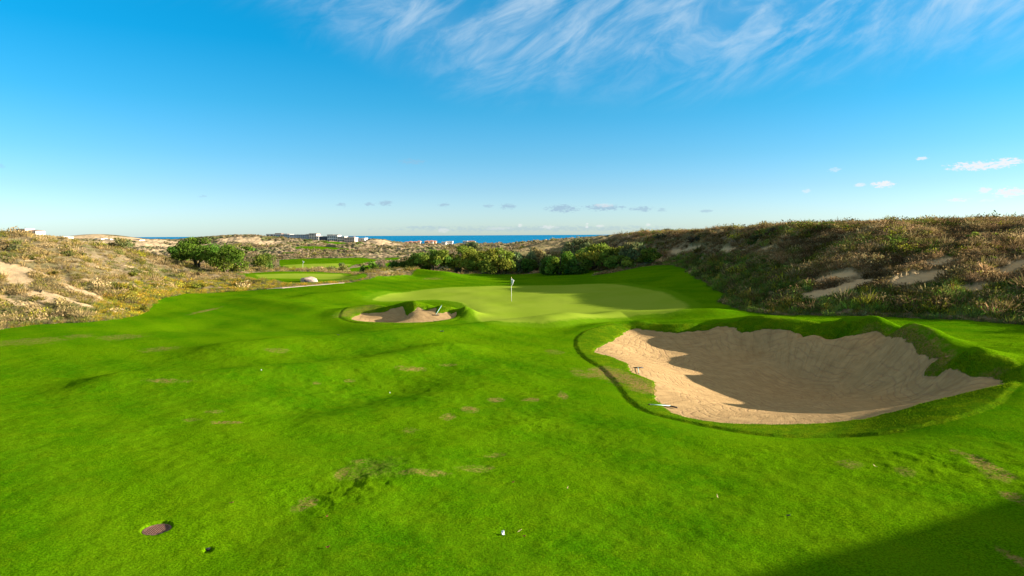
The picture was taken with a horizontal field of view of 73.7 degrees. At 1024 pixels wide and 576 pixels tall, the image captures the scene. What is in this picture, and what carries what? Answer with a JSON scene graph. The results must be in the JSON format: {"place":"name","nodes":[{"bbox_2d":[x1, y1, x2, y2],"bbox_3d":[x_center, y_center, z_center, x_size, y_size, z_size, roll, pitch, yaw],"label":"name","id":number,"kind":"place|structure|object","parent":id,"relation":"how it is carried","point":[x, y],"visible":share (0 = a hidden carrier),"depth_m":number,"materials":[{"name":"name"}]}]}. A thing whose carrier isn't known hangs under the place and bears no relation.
{"place":"outdoors","nodes":[
{"label":"outdoors","id":0,"kind":"place"},
{"bbox_2d":[269,282,340,288],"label":"path","id":1,"kind":"structure","parent":0,"point":[304,285],"depth_m":85.83,"materials":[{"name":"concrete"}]},
{"bbox_2d":[136,235,597,243],"bbox_3d":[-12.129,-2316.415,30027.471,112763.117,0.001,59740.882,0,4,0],"label":"sea","id":2,"kind":"structure","parent":0,"point":[455,239],"depth_m":3488.19,"materials":[{"name":"blue liquid"}]},
{"bbox_2d":[352,305,456,322],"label":"bunker sand","id":3,"kind":"structure","parent":0,"point":[398,315],"depth_m":58.52,"materials":[{"name":"beige sand"}]},
{"bbox_2d":[0,242,1023,575],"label":"fairway grass","id":4,"kind":"structure","parent":0,"point":[466,446],"depth_m":20.56,"materials":[{"name":"green plant"}]},
{"bbox_2d":[138,304,149,311],"bbox_3d":[-33.711,1.824,62.615,0.994,0.776,0.927,0,4,0],"label":"shrub","id":5,"kind":"object","parent":4,"relation":"on","point":[147,308],"visible":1,"depth_m":62.54,"materials":[{"name":"yellow plant"}]},
{"bbox_2d":[142,524,171,535],"bbox_3d":[-8.105,5.545,15.584,0.600,0.072,0.600,0,5,0],"label":"drain cover","id":6,"kind":"object","parent":4,"relation":"on","point":[156,529],"visible":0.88,"depth_m":15.59,"materials":[{"name":"metal"}]},
{"bbox_2d":[300,277,317,281],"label":"boulder","id":7,"kind":"object","parent":4,"relation":"on","point":[309,279],"visible":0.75,"depth_m":90.97,"materials":[{"name":"white stone"}]},
{"bbox_2d":[257,263,686,321],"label":"putting green","id":8,"kind":"object","parent":4,"relation":"on","point":[545,303],"visible":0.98,"depth_m":68.64,"materials":[{"name":"green plant"}]},
{"bbox_2d":[0,221,1023,329],"bbox_3d":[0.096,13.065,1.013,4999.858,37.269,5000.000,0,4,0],"label":"dune ground","id":9,"kind":"structure","parent":0,"point":[17,273],"depth_m":84.72,"materials":[{"name":"beige sand"}]},
{"bbox_2d":[5,244,19,250],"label":"shrub","id":10,"kind":"object","parent":9,"relation":"on","point":[10,246],"visible":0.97,"depth_m":75.47,"materials":[{"name":"green plant"}]},
{"bbox_2d":[23,254,36,259],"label":"shrub","id":11,"kind":"object","parent":9,"relation":"on","point":[32,256],"visible":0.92,"depth_m":73.46,"materials":[{"name":"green plant"}]},
{"bbox_2d":[18,283,45,290],"bbox_3d":[-44.509,-0.105,63.364,2.564,0.810,2.623,0,4,0],"label":"shrub","id":12,"kind":"object","parent":9,"relation":"on","point":[33,285],"visible":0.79,"depth_m":63.43,"materials":[{"name":"beige plant"}]},
{"bbox_2d":[29,230,44,234],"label":"building","id":13,"kind":"structure","parent":9,"relation":"on","point":[37,232],"depth_m":590.19,"materials":[{"name":"white glass"}]},
{"bbox_2d":[48,270,59,275],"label":"shrub","id":14,"kind":"object","parent":9,"relation":"on","point":[52,273],"visible":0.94,"depth_m":70.50,"materials":[{"name":"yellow plant"}]},
{"bbox_2d":[60,250,73,255],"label":"shrub","id":15,"kind":"object","parent":9,"relation":"on","point":[69,254],"visible":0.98,"depth_m":78.72,"materials":[{"name":"green plant"}]},
{"bbox_2d":[107,237,134,247],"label":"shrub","id":16,"kind":"object","parent":9,"relation":"on","point":[122,242],"visible":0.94,"depth_m":100.26,"materials":[{"name":"green plant"}]},
{"bbox_2d":[119,283,138,290],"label":"shrub","id":17,"kind":"object","parent":9,"relation":"on","point":[124,286],"visible":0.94,"depth_m":71.63,"materials":[{"name":"yellow plant"}]},
{"bbox_2d":[126,272,136,275],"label":"shrub","id":18,"kind":"object","parent":9,"relation":"on","point":[132,273],"visible":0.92,"depth_m":81.23,"materials":[{"name":"yellow plant"}]},
{"bbox_2d":[167,244,189,260],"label":"tree","id":19,"kind":"object","parent":9,"relation":"on","point":[171,250],"visible":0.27,"depth_m":111.05,"materials":[{"name":"green plant"}]},
{"bbox_2d":[171,237,219,266],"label":"tree","id":20,"kind":"object","parent":9,"relation":"on","point":[193,251],"visible":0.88,"depth_m":104.95,"materials":[{"name":"green plant"}]},
{"bbox_2d":[190,283,208,287],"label":"shrub","id":21,"kind":"object","parent":9,"relation":"on","point":[200,285],"visible":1,"depth_m":84.10,"materials":[{"name":"yellow plant"}]},
{"bbox_2d":[82,276,343,321],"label":"golden groundcover","id":22,"kind":"object","parent":9,"relation":"on","point":[112,301],"visible":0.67,"depth_m":76.30,"materials":[{"name":"yellow plant"}]},
{"bbox_2d":[201,243,249,272],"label":"tree","id":23,"kind":"object","parent":9,"relation":"on","point":[226,258],"visible":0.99,"depth_m":102.22,"materials":[{"name":"green plant"}]},
{"bbox_2d":[233,280,251,284],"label":"shrub","id":24,"kind":"object","parent":9,"relation":"on","point":[242,282],"visible":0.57,"depth_m":88.86,"materials":[{"name":"beige plant"}]},
{"bbox_2d":[240,246,255,251],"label":"shrub","id":25,"kind":"object","parent":9,"relation":"on","point":[248,248],"visible":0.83,"depth_m":392.06,"materials":[{"name":"green plant"}]},
{"bbox_2d":[246,252,275,268],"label":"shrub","id":26,"kind":"object","parent":9,"relation":"on","point":[264,259],"visible":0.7,"depth_m":128.83,"materials":[{"name":"green plant"}]},
{"bbox_2d":[273,233,289,237],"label":"building","id":27,"kind":"structure","parent":9,"relation":"on","point":[281,234],"depth_m":709.80,"materials":[{"name":"grey glass"}]},
{"bbox_2d":[289,234,308,238],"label":"building","id":28,"kind":"structure","parent":9,"relation":"on","point":[303,236],"depth_m":697.93,"materials":[{"name":"grey glass"}]},
{"bbox_2d":[309,233,320,239],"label":"building","id":29,"kind":"structure","parent":9,"relation":"on","point":[312,236],"depth_m":687.96,"materials":[{"name":"grey glass"}]},
{"bbox_2d":[318,236,326,239],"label":"building","id":30,"kind":"structure","parent":9,"relation":"on","point":[322,237],"depth_m":668.10,"materials":[{"name":"grey stone"}]},
{"bbox_2d":[327,235,340,240],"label":"building","id":31,"kind":"structure","parent":9,"relation":"on","point":[332,237],"depth_m":663.16,"materials":[{"name":"grey glass"}]},
{"bbox_2d":[326,263,349,271],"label":"shrub","id":32,"kind":"object","parent":9,"relation":"on","point":[342,267],"visible":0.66,"depth_m":121.67,"materials":[{"name":"green plant"}]},
{"bbox_2d":[337,236,347,241],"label":"building","id":33,"kind":"structure","parent":9,"relation":"on","point":[341,238],"depth_m":653.29,"materials":[{"name":"grey glass"}]},
{"bbox_2d":[71,234,625,271],"bbox_3d":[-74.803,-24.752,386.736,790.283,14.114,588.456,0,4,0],"label":"distant scrub","id":34,"kind":"object","parent":9,"relation":"on","point":[305,254],"visible":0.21,"depth_m":335.26,"materials":[{"name":"green plant"}]},
{"bbox_2d":[344,236,357,241],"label":"building","id":35,"kind":"structure","parent":9,"relation":"on","point":[351,239],"depth_m":648.38,"materials":[{"name":"white glass"}]},
{"bbox_2d":[360,263,368,271],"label":"shrub","id":36,"kind":"object","parent":9,"relation":"on","point":[363,268],"visible":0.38,"depth_m":149.86,"materials":[{"name":"green plant"}]},
{"bbox_2d":[368,260,375,268],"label":"shrub","id":37,"kind":"object","parent":9,"relation":"on","point":[371,264],"visible":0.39,"depth_m":152.05,"materials":[{"name":"green plant"}]},
{"bbox_2d":[375,260,385,267],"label":"shrub","id":38,"kind":"object","parent":9,"relation":"on","point":[380,264],"visible":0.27,"depth_m":157.59,"materials":[{"name":"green plant"}]},
{"bbox_2d":[386,261,404,268],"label":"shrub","id":39,"kind":"object","parent":9,"relation":"on","point":[395,264],"visible":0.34,"depth_m":118.52,"materials":[{"name":"green plant"}]},
{"bbox_2d":[399,252,433,269],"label":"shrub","id":40,"kind":"object","parent":9,"relation":"on","point":[410,262],"visible":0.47,"depth_m":118.28,"materials":[{"name":"green plant"}]},
{"bbox_2d":[413,249,453,269],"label":"tree","id":41,"kind":"object","parent":9,"relation":"on","point":[440,256],"visible":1,"depth_m":115.41,"materials":[{"name":"green plant"}]},
{"bbox_2d":[434,245,481,271],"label":"tree","id":42,"kind":"object","parent":9,"relation":"on","point":[467,263],"visible":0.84,"depth_m":118.26,"materials":[{"name":"green plant"}]},
{"bbox_2d":[455,241,483,254],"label":"tree","id":43,"kind":"object","parent":9,"relation":"on","point":[475,246],"visible":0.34,"depth_m":148.63,"materials":[{"name":"green plant"}]},
{"bbox_2d":[465,251,488,269],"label":"tree","id":44,"kind":"object","parent":9,"relation":"on","point":[481,254],"visible":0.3,"depth_m":120.80,"materials":[{"name":"green plant"}]},
{"bbox_2d":[477,247,516,273],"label":"tree","id":45,"kind":"object","parent":9,"relation":"on","point":[497,261],"visible":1,"depth_m":115.83,"materials":[{"name":"green plant"}]},
{"bbox_2d":[0,210,1023,327],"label":"dune scrub","id":46,"kind":"object","parent":9,"relation":"on","point":[918,263],"visible":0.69,"depth_m":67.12,"materials":[{"name":"beige plant"}]},
{"bbox_2d":[503,251,528,272],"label":"tree","id":47,"kind":"object","parent":9,"relation":"on","point":[518,257],"visible":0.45,"depth_m":117.76,"materials":[{"name":"green plant"}]},
{"bbox_2d":[519,258,538,272],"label":"tree","id":48,"kind":"object","parent":9,"relation":"on","point":[528,265],"visible":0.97,"depth_m":117.33,"materials":[{"name":"green plant"}]},
{"bbox_2d":[525,247,550,269],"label":"tree","id":49,"kind":"object","parent":9,"relation":"on","point":[534,253],"visible":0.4,"depth_m":120.77,"materials":[{"name":"green plant"}]},
{"bbox_2d":[539,256,557,274],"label":"tree","id":50,"kind":"object","parent":9,"relation":"on","point":[543,265],"visible":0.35,"depth_m":111.69,"materials":[{"name":"green plant"}]},
{"bbox_2d":[544,251,575,274],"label":"tree","id":51,"kind":"object","parent":9,"relation":"on","point":[555,264],"visible":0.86,"depth_m":109.28,"materials":[{"name":"green plant"}]},
{"bbox_2d":[559,241,571,257],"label":"tree","id":52,"kind":"object","parent":9,"relation":"on","point":[567,244],"visible":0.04,"depth_m":123.22,"materials":[{"name":"green plant"}]},
{"bbox_2d":[563,258,588,274],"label":"tree","id":53,"kind":"object","parent":9,"relation":"on","point":[574,266],"visible":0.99,"depth_m":107.28,"materials":[{"name":"green plant"}]},
{"bbox_2d":[564,235,592,264],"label":"tree","id":54,"kind":"object","parent":9,"relation":"on","point":[576,245],"visible":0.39,"depth_m":117.57,"materials":[{"name":"green plant"}]},
{"bbox_2d":[575,242,610,269],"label":"tree","id":55,"kind":"object","parent":9,"relation":"on","point":[590,254],"visible":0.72,"depth_m":110.92,"materials":[{"name":"green plant"}]},
{"bbox_2d":[599,246,622,268],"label":"tree","id":56,"kind":"object","parent":9,"relation":"on","point":[613,251],"visible":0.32,"depth_m":108.51,"materials":[{"name":"green plant"}]},
{"bbox_2d":[604,254,636,268],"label":"tree","id":57,"kind":"object","parent":9,"relation":"on","point":[615,261],"visible":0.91,"depth_m":102.37,"materials":[{"name":"green plant"}]},
{"bbox_2d":[619,241,646,260],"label":"tree","id":58,"kind":"object","parent":9,"relation":"on","point":[633,250],"visible":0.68,"depth_m":103.78,"materials":[{"name":"green plant"}]},
{"bbox_2d":[636,247,662,262],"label":"tree","id":59,"kind":"object","parent":9,"relation":"on","point":[649,254],"visible":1,"depth_m":101.42,"materials":[{"name":"green plant"}]},
{"bbox_2d":[654,233,666,238],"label":"shrub","id":60,"kind":"object","parent":9,"relation":"on","point":[659,235],"visible":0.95,"depth_m":113.50,"materials":[{"name":"green plant"}]},
{"bbox_2d":[686,236,701,242],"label":"shrub","id":61,"kind":"object","parent":9,"relation":"on","point":[690,239],"visible":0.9,"depth_m":98.69,"materials":[{"name":"green plant"}]},
{"bbox_2d":[749,234,762,240],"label":"shrub","id":62,"kind":"object","parent":9,"relation":"on","point":[752,237],"visible":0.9,"depth_m":79.66,"materials":[{"name":"green plant"}]},
{"bbox_2d":[764,227,778,233],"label":"shrub","id":63,"kind":"object","parent":9,"relation":"on","point":[772,230],"visible":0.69,"depth_m":79.64,"materials":[{"name":"green plant"}]},
{"bbox_2d":[823,224,843,228],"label":"shrub","id":64,"kind":"object","parent":9,"relation":"on","point":[831,226],"visible":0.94,"depth_m":74.14,"materials":[{"name":"green plant"}]},
{"bbox_2d":[669,248,1023,323],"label":"long grass","id":65,"kind":"structure","parent":9,"relation":"on","point":[772,308],"depth_m":51.09,"materials":[{"name":"green plant"}]},
{"bbox_2d":[958,269,987,281],"bbox_3d":[33.920,-0.941,50.353,1.883,0.990,2.077,0,4,0],"label":"shrub","id":66,"kind":"object","parent":9,"relation":"on","point":[971,280],"visible":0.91,"depth_m":50.05,"materials":[{"name":"brown plant"}]},
{"bbox_2d":[965,232,981,237],"bbox_3d":[42.470,-4.832,62.295,1.702,0.647,1.550,0,4,0],"label":"shrub","id":67,"kind":"object","parent":9,"relation":"on","point":[974,234],"visible":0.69,"depth_m":62.21,"materials":[{"name":"green plant"}]},
{"bbox_2d":[978,255,1010,265],"bbox_3d":[37.816,-2.248,53.643,2.581,1.095,2.651,0,4,0],"label":"shrub","id":68,"kind":"object","parent":9,"relation":"on","point":[997,261],"visible":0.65,"depth_m":53.18,"materials":[{"name":"brown plant"}]},
{"bbox_2d":[0,262,1023,329],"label":"edge grass","id":69,"kind":"structure","parent":0,"point":[983,319],"depth_m":51.63,"materials":[{"name":"green plant"}]},
{"bbox_2d":[0,0,1023,236],"label":"sky","id":70,"kind":"structure","parent":0,"point":[130,118],"materials":[{"name":"blue"}]},
{"bbox_2d":[343,304,1020,437],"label":"collar grass","id":71,"kind":"structure","parent":0,"point":[946,364],"depth_m":30.59,"materials":[{"name":"green plant"}]},
{"bbox_2d":[648,404,677,407],"bbox_3d":[6.024,4.713,27.524,1.205,0.236,0.499,-1,4,-5],"label":"bunker rake","id":72,"kind":"object","parent":71,"relation":"on","point":[665,405],"visible":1,"depth_m":27.44,"materials":[{"name":"white plastic"}]},
{"bbox_2d":[595,325,1003,424],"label":"bunker sand","id":73,"kind":"structure","parent":0,"point":[726,374],"depth_m":37.57,"materials":[{"name":"beige sand"}]}
]}

